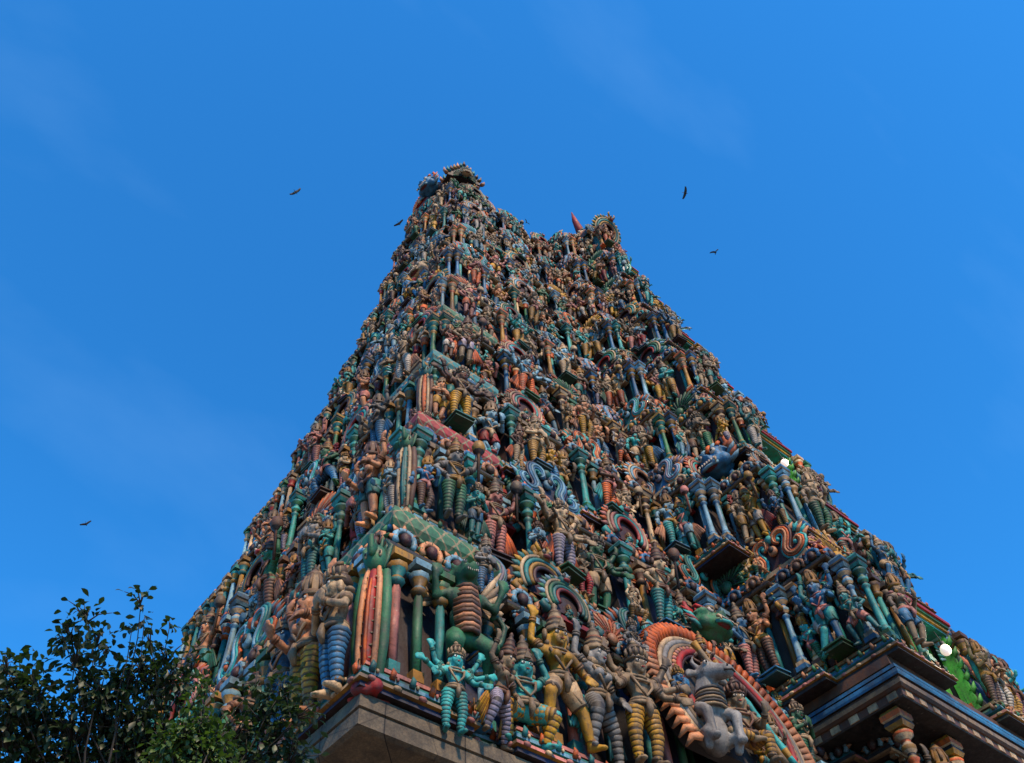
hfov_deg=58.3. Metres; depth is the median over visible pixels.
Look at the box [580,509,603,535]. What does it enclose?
scroll ornament
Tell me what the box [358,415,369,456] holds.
statue
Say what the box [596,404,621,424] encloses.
scroll ornament
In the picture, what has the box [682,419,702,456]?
statue
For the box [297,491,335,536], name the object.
fan ornament
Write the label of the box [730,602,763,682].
statue
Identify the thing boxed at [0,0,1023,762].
sky
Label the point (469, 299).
statue
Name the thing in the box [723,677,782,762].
statue
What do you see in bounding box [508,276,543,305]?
sunburst arch
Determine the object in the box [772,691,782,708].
statue
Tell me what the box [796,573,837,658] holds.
statue
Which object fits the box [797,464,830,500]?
statue
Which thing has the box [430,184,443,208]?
statue
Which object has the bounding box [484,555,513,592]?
scroll ornament
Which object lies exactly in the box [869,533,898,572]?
statue
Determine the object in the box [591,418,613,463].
statue
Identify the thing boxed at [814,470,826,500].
statue
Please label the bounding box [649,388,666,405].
statue
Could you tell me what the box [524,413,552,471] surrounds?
statue
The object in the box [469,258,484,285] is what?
statue
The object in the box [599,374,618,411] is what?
statue
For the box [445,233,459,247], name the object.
statue
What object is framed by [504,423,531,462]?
statue
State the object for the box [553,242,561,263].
statue
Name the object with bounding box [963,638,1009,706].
statue
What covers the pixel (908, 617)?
statue
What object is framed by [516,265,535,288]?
statue
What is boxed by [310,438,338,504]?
statue
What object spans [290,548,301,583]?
statue
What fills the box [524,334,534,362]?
statue
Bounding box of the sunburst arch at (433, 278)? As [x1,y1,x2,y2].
[425,268,448,294]
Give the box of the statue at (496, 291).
[490,280,510,309]
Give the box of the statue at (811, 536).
[807,531,821,549]
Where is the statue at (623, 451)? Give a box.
[612,431,634,464]
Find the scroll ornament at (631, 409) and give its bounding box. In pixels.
[618,394,648,431]
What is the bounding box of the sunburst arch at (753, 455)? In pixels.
[746,440,773,467]
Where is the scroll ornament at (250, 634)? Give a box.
[216,598,284,684]
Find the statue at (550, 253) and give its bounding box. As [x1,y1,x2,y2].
[543,241,556,262]
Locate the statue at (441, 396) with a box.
[431,376,450,419]
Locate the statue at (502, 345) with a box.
[497,342,510,350]
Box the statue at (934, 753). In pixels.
[919,743,954,762]
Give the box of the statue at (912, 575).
[897,556,922,598]
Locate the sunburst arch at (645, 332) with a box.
[640,322,647,334]
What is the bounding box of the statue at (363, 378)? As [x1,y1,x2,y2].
[354,369,370,415]
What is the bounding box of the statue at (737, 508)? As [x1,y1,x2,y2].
[727,490,756,546]
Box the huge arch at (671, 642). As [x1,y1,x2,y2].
[639,622,815,762]
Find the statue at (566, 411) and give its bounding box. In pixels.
[559,400,580,429]
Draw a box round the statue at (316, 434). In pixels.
[298,417,325,473]
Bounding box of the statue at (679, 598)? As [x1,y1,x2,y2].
[674,589,691,630]
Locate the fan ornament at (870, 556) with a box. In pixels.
[866,551,876,568]
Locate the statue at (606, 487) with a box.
[592,454,623,514]
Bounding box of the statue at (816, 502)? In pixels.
[800,472,836,533]
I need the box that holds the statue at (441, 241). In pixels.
[435,231,450,255]
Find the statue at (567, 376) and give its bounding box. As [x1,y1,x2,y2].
[554,343,576,385]
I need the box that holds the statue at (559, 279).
[552,268,564,289]
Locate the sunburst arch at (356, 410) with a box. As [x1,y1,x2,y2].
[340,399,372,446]
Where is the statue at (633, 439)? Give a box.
[625,425,648,472]
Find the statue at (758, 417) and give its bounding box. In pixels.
[751,402,771,433]
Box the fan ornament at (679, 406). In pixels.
[668,390,700,417]
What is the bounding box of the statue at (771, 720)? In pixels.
[767,712,786,762]
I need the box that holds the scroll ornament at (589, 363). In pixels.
[577,357,600,375]
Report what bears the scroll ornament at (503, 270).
attached to the temple tower
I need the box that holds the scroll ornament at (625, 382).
[616,370,628,387]
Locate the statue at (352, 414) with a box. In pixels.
[345,401,356,419]
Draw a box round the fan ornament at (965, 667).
[952,650,978,682]
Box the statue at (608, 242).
[598,224,615,248]
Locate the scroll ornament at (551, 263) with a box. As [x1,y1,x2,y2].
[537,254,557,269]
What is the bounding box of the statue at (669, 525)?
[652,493,690,554]
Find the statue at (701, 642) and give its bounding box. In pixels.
[693,631,716,664]
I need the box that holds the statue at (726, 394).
[719,377,740,412]
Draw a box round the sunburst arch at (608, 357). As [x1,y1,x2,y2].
[595,347,621,378]
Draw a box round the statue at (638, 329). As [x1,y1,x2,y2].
[633,323,647,352]
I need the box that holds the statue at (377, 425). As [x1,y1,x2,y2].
[356,384,394,445]
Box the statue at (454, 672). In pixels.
[415,638,497,736]
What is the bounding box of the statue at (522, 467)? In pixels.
[514,459,525,480]
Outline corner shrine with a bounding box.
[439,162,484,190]
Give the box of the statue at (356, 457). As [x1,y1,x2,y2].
[338,437,370,472]
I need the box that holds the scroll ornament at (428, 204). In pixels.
[416,196,435,220]
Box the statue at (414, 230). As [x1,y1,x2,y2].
[408,217,418,240]
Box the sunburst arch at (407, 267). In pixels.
[397,260,413,281]
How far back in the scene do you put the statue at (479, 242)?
37.62 m
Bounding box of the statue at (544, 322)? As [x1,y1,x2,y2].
[538,312,552,330]
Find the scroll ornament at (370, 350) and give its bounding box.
[356,343,381,371]
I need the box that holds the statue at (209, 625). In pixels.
[176,595,225,696]
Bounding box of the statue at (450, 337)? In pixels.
[439,321,462,357]
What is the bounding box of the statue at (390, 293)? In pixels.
[383,272,398,307]
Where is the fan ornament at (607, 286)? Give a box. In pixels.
[601,276,617,293]
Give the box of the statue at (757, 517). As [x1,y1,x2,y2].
[739,470,776,540]
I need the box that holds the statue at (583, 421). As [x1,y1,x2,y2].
[568,395,597,441]
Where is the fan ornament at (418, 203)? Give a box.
[413,196,426,210]
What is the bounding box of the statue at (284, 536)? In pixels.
[280,515,288,551]
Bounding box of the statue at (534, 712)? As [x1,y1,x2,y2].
[505,635,561,750]
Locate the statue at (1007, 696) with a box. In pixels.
[979,647,1020,713]
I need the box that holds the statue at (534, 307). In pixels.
[524,287,547,325]
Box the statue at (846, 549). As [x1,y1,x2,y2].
[843,545,851,556]
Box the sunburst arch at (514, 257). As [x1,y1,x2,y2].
[504,250,535,275]
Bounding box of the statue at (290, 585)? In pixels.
[275,553,301,596]
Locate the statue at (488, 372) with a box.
[475,354,498,385]
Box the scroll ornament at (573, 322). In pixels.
[554,310,582,331]
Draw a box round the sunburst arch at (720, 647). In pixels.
[716,643,724,651]
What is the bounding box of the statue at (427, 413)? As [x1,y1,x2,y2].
[422,410,439,436]
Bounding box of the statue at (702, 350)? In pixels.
[699,348,708,357]
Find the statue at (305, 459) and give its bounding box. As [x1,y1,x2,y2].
[298,452,307,478]
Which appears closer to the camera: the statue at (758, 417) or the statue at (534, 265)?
the statue at (758, 417)
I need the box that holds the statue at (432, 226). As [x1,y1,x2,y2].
[426,204,437,237]
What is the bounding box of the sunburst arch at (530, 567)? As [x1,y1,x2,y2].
[510,541,569,609]
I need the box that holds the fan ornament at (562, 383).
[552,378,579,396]
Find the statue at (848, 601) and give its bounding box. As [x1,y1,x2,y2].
[832,580,882,645]
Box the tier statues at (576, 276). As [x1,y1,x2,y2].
[382,201,682,363]
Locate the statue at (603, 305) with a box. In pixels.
[597,292,611,313]
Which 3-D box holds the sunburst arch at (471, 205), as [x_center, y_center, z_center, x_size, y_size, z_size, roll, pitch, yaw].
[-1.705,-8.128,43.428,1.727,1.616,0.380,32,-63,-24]
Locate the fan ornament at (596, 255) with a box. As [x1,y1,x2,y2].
[587,250,602,266]
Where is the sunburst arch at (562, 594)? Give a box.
[537,568,604,638]
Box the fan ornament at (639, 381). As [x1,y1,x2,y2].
[635,372,652,391]
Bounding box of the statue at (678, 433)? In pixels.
[673,426,688,456]
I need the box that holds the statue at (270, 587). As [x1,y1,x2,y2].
[255,516,286,608]
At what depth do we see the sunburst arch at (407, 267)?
41.19 m
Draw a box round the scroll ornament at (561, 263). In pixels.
[556,252,573,269]
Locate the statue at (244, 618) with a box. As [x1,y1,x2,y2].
[238,585,255,628]
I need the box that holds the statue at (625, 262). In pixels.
[619,252,632,273]
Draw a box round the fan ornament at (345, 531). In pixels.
[341,526,349,537]
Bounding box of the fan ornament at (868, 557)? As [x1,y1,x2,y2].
[861,549,877,569]
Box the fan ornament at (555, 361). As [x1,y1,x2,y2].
[545,355,559,367]
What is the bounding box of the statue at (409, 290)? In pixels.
[399,275,417,308]
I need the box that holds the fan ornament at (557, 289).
[547,284,568,298]
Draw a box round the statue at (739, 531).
[726,515,755,549]
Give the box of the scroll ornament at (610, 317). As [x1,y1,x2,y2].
[600,312,620,327]
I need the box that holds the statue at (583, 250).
[578,242,588,259]
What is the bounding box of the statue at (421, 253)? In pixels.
[410,236,429,260]
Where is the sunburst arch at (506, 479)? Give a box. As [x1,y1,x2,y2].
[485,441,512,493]
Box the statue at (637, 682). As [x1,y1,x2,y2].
[587,636,693,762]
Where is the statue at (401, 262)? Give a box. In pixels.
[397,246,410,270]
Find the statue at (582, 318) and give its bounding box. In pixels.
[576,296,588,324]
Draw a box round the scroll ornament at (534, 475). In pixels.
[510,459,579,514]
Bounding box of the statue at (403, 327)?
[392,315,409,336]
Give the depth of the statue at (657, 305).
40.21 m
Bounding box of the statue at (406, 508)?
[398,506,419,546]
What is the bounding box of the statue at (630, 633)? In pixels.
[622,617,652,657]
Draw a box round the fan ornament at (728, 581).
[716,562,754,597]
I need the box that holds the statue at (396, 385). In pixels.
[394,366,406,389]
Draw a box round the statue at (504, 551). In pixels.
[479,477,522,568]
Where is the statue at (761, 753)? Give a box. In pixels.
[751,725,779,762]
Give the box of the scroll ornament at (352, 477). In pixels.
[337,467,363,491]
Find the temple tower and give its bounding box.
[109,182,1023,762]
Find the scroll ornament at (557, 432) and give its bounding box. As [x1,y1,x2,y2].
[549,426,563,450]
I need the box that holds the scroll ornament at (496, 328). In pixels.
[478,313,499,333]
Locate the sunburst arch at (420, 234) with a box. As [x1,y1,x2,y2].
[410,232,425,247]
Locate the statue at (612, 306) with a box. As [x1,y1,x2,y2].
[604,289,620,317]
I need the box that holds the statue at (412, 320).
[406,316,414,327]
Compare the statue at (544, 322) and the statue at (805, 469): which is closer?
the statue at (805, 469)
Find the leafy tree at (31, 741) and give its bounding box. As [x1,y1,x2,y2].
[0,585,328,762]
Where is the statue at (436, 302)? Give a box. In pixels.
[430,283,441,309]
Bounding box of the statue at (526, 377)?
[504,346,551,403]
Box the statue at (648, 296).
[637,277,660,308]
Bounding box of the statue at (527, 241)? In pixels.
[521,233,537,252]
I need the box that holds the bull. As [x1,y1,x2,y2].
[685,656,747,757]
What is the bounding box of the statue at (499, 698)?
[472,628,524,752]
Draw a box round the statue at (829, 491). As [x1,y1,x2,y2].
[819,476,839,505]
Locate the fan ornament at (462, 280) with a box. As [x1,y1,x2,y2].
[455,276,476,290]
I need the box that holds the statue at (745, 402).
[741,399,752,410]
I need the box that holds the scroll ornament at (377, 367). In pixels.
[370,344,398,381]
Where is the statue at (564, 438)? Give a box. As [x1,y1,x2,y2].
[561,428,578,445]
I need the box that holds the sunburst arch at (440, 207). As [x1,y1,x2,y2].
[437,203,447,214]
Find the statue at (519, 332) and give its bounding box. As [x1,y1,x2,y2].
[509,309,533,351]
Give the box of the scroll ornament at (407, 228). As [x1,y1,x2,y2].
[404,206,421,233]
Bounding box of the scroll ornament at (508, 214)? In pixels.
[498,208,522,226]
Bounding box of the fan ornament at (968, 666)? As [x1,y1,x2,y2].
[958,655,976,678]
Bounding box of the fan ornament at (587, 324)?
[582,315,600,328]
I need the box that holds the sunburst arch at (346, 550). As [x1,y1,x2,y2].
[340,538,356,557]
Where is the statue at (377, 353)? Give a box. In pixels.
[372,338,384,373]
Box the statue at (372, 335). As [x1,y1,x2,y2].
[356,314,384,352]
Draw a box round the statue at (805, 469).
[803,467,818,491]
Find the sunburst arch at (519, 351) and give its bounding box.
[500,338,533,367]
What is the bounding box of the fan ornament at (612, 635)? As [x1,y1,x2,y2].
[593,612,624,649]
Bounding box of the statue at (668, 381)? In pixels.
[658,360,677,400]
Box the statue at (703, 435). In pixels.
[690,411,711,455]
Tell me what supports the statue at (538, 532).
attached to the temple tower
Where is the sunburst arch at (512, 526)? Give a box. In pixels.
[483,505,521,536]
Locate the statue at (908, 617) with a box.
[884,572,933,647]
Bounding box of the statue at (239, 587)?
[228,579,243,610]
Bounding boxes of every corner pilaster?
[351,533,393,675]
[394,427,417,509]
[416,360,433,413]
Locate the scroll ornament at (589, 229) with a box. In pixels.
[585,225,593,235]
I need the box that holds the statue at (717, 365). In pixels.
[712,356,721,376]
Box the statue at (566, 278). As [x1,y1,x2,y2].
[562,269,571,289]
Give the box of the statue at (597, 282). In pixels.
[588,259,603,287]
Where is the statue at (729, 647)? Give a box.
[721,635,747,661]
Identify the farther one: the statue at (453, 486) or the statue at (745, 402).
the statue at (745, 402)
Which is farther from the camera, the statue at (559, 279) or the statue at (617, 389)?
the statue at (559, 279)
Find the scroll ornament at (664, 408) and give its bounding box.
[647,397,670,412]
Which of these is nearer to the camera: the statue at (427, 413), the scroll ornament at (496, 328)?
the statue at (427, 413)
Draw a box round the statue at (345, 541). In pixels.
[317,516,349,569]
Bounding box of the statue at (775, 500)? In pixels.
[760,485,788,525]
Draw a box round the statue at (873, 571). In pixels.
[871,569,882,581]
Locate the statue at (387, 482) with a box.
[370,453,400,513]
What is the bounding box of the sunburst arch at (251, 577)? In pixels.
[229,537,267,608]
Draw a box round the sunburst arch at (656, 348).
[638,338,667,369]
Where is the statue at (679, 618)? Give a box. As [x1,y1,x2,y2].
[672,599,686,624]
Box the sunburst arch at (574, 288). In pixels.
[565,279,584,298]
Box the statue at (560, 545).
[533,486,596,586]
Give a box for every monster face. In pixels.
[406,256,431,279]
[416,171,438,200]
[459,166,473,176]
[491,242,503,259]
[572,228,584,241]
[680,601,737,644]
[697,435,738,481]
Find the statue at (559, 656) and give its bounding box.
[527,603,607,753]
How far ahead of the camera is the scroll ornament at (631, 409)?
31.63 m
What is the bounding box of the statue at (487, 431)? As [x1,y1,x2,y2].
[473,400,505,454]
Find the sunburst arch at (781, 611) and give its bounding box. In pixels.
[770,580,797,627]
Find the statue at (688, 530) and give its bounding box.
[674,485,705,553]
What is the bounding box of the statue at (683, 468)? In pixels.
[671,456,686,475]
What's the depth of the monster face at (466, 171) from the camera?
47.52 m
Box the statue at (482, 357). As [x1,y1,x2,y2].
[471,344,487,374]
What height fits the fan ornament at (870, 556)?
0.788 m
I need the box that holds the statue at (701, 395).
[699,391,710,398]
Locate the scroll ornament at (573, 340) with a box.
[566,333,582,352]
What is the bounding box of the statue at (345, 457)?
[336,451,351,487]
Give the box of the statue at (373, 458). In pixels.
[340,430,386,528]
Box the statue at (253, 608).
[248,588,257,617]
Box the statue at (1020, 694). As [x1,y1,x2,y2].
[992,656,1023,712]
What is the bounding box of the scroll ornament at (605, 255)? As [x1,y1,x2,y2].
[602,250,608,260]
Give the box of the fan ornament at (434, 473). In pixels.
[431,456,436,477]
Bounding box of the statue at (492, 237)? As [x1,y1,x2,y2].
[487,233,502,245]
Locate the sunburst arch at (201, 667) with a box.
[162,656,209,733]
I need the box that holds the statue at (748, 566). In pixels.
[737,546,759,585]
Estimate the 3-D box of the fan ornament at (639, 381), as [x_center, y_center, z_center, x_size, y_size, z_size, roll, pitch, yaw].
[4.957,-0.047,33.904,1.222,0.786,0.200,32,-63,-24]
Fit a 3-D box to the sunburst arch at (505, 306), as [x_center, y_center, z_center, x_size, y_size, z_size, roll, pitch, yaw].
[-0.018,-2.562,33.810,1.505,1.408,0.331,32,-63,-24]
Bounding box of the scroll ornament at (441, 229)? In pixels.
[425,228,443,244]
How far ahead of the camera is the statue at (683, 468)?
27.41 m
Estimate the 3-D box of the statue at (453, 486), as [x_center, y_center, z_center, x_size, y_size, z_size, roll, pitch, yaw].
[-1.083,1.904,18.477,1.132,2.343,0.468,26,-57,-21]
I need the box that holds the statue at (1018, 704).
[989,654,1023,718]
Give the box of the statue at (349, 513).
[344,488,376,548]
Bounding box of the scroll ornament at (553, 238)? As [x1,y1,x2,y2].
[546,229,562,245]
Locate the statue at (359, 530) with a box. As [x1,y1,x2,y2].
[352,470,365,542]
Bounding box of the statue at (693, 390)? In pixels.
[688,387,700,404]
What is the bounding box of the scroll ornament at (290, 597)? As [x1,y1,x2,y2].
[275,579,302,631]
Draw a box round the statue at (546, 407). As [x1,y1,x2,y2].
[538,385,560,430]
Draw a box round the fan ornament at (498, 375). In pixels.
[480,366,499,379]
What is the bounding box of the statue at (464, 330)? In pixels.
[448,315,486,365]
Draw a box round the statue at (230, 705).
[222,667,260,756]
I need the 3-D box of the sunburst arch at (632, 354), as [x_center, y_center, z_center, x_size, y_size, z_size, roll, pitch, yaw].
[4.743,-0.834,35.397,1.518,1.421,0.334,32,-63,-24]
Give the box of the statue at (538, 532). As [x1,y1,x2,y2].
[527,520,548,551]
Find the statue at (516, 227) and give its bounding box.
[510,218,523,237]
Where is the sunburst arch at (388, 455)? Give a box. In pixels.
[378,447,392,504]
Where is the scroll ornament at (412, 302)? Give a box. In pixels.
[396,298,418,322]
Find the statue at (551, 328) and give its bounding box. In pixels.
[547,321,563,339]
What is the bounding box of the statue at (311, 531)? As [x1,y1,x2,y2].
[295,513,330,584]
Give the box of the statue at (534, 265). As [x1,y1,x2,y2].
[530,261,541,279]
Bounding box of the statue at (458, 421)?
[431,357,494,435]
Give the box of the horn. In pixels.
[571,212,582,232]
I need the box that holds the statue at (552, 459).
[545,442,561,475]
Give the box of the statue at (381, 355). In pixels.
[378,343,384,358]
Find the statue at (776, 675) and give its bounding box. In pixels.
[742,592,791,688]
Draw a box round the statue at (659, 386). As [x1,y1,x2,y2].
[650,368,668,403]
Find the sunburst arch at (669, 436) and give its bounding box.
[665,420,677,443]
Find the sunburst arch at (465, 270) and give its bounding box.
[462,259,486,283]
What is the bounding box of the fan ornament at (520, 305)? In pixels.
[518,300,529,313]
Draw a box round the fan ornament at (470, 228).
[462,223,487,241]
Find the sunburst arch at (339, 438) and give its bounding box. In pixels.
[330,425,341,444]
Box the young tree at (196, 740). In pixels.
[137,668,244,762]
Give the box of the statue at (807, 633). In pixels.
[790,609,826,665]
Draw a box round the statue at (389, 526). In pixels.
[369,504,402,538]
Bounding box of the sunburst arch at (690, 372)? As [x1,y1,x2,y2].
[686,361,708,383]
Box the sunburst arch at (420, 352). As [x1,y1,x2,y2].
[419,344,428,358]
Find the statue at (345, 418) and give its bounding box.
[342,408,353,434]
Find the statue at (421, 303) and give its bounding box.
[411,289,430,328]
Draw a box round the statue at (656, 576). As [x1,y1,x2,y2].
[643,543,684,627]
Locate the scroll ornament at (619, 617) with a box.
[603,607,652,635]
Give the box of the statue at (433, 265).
[426,249,438,287]
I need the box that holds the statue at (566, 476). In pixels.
[556,449,576,494]
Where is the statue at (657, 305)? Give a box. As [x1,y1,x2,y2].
[648,298,663,311]
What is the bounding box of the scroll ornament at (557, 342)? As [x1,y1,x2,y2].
[537,330,569,353]
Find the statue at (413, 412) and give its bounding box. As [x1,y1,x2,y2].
[405,408,417,427]
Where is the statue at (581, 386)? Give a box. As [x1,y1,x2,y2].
[571,366,588,394]
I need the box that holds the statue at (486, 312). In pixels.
[476,306,499,342]
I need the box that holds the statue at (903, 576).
[885,541,910,594]
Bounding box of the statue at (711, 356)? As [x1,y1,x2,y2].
[709,352,717,371]
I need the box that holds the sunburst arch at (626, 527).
[600,499,651,558]
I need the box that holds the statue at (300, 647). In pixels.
[263,558,336,728]
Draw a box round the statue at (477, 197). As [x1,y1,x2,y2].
[468,188,489,210]
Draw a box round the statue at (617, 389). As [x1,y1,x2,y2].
[611,364,624,409]
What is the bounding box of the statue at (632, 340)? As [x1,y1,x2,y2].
[617,319,649,355]
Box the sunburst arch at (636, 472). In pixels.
[623,458,651,490]
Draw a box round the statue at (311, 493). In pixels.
[302,475,325,511]
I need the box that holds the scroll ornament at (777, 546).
[751,521,809,581]
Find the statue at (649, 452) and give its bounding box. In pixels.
[629,419,664,470]
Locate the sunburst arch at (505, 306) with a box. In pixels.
[497,300,524,323]
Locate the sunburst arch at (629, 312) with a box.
[615,301,640,327]
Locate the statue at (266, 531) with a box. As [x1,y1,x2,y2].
[251,504,283,565]
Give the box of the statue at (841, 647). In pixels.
[790,563,857,661]
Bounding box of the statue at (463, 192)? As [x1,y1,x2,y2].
[450,178,475,202]
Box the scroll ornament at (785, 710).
[770,695,789,717]
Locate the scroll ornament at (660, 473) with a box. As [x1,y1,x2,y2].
[645,455,683,498]
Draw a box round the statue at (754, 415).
[748,402,761,426]
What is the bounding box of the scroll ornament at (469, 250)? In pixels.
[453,241,494,271]
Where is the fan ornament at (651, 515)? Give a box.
[639,507,662,522]
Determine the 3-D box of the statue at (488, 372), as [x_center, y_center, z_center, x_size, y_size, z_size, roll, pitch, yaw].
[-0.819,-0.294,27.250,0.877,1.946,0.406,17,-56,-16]
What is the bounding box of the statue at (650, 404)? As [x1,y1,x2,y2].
[647,396,659,408]
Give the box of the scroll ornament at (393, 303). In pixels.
[378,296,400,322]
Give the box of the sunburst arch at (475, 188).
[465,184,489,203]
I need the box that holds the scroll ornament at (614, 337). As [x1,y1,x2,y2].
[612,329,628,349]
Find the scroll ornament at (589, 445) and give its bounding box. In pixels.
[562,429,603,460]
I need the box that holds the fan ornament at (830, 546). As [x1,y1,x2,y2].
[807,529,845,557]
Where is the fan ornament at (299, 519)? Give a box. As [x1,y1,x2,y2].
[287,506,303,533]
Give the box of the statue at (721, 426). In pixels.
[715,415,729,442]
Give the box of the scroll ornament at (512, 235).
[499,227,528,249]
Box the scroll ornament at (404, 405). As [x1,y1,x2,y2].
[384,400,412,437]
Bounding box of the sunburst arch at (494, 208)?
[484,195,497,213]
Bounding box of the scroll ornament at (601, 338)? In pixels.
[597,329,606,342]
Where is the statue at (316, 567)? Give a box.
[297,564,322,608]
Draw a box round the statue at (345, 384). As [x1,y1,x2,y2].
[333,362,356,404]
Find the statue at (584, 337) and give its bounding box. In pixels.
[577,328,593,360]
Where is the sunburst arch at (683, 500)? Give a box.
[667,488,695,514]
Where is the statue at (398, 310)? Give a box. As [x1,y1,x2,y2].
[392,306,402,319]
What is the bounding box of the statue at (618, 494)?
[615,489,636,512]
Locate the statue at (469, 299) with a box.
[458,283,483,318]
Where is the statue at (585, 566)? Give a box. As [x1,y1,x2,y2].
[575,543,594,597]
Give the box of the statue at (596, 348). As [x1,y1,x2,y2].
[588,317,603,362]
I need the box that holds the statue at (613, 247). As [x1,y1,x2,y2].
[604,239,615,252]
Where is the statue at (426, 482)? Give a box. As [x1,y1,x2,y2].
[409,455,440,512]
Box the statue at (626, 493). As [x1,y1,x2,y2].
[620,484,642,518]
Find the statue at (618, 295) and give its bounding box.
[614,289,624,313]
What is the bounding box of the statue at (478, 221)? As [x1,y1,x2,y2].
[470,211,485,230]
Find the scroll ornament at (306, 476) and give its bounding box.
[286,459,319,506]
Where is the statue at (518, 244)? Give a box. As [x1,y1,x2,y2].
[512,240,526,261]
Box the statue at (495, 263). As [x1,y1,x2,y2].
[485,250,511,280]
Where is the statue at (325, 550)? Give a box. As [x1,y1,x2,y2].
[308,513,336,573]
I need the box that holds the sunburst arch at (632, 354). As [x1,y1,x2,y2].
[623,348,639,361]
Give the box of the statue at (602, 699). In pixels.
[565,618,632,762]
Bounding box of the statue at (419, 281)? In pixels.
[415,278,423,297]
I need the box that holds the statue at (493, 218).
[488,210,497,229]
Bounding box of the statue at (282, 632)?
[260,611,299,744]
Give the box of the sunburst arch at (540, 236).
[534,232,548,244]
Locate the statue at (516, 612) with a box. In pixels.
[511,593,536,625]
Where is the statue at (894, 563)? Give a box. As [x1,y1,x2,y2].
[878,539,906,589]
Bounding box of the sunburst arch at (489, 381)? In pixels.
[480,374,500,406]
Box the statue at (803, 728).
[788,699,815,761]
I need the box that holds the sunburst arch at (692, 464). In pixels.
[684,452,706,478]
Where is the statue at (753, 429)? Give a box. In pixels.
[736,401,769,450]
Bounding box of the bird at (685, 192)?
[682,186,687,198]
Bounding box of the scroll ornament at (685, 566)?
[675,553,718,594]
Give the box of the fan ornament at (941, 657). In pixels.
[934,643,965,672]
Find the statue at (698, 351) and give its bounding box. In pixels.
[695,348,720,364]
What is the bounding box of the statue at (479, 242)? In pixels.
[469,229,486,254]
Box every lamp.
[778,452,788,466]
[934,632,950,655]
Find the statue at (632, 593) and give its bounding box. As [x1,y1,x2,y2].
[625,582,648,624]
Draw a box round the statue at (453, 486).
[433,437,485,523]
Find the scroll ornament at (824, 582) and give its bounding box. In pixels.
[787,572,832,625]
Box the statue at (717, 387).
[698,354,724,396]
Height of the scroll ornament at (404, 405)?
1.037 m
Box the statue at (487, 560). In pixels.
[474,533,498,594]
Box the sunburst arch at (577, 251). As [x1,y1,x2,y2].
[569,243,579,255]
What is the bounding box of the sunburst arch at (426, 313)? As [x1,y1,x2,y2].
[407,306,437,338]
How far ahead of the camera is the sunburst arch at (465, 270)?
34.78 m
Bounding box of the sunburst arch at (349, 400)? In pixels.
[325,389,356,432]
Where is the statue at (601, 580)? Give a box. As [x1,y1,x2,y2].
[577,533,634,616]
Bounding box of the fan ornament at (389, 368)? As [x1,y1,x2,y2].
[386,364,392,374]
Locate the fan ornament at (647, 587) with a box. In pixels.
[631,570,650,596]
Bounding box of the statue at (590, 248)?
[580,233,597,257]
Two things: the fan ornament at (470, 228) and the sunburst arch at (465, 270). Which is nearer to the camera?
the sunburst arch at (465, 270)
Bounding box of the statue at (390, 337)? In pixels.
[370,311,407,354]
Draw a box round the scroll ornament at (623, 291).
[621,288,626,299]
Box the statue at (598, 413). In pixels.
[596,405,603,416]
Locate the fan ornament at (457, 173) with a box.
[453,169,476,182]
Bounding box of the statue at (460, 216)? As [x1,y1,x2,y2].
[446,206,462,222]
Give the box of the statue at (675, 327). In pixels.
[657,309,691,347]
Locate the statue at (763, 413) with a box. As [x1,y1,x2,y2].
[758,410,767,431]
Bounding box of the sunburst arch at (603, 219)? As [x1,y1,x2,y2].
[591,212,620,246]
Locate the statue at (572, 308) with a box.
[565,298,576,319]
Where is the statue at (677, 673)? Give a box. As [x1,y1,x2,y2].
[669,664,691,727]
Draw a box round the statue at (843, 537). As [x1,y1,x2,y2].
[824,511,864,552]
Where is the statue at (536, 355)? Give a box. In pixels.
[531,339,545,367]
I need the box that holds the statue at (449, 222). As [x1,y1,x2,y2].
[439,199,458,225]
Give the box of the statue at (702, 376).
[694,363,709,387]
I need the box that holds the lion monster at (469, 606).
[411,559,509,686]
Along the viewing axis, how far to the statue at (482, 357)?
26.48 m
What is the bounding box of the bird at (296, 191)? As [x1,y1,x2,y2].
[290,188,300,194]
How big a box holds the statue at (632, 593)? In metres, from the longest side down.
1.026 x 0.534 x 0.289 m
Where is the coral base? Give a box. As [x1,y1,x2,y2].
[347,678,390,703]
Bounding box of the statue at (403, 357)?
[378,324,422,385]
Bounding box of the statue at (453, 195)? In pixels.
[451,188,462,198]
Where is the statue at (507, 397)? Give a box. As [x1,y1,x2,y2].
[501,392,516,407]
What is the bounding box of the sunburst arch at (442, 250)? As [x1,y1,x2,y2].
[439,244,454,257]
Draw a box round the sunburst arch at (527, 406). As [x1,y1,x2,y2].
[504,386,549,427]
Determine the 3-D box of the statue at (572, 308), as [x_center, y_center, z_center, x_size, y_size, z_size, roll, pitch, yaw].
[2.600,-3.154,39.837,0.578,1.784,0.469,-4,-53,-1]
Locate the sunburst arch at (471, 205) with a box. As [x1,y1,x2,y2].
[463,200,490,224]
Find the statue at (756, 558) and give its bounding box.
[752,552,774,580]
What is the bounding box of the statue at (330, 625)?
[310,561,354,700]
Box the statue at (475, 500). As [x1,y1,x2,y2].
[454,483,491,539]
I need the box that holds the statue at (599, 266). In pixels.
[595,260,607,283]
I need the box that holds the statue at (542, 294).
[537,285,550,313]
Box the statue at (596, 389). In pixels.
[592,380,606,404]
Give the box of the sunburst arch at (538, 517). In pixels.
[536,501,553,533]
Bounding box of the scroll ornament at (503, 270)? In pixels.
[488,261,505,274]
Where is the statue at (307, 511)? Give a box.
[302,470,318,520]
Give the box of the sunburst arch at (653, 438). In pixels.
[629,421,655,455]

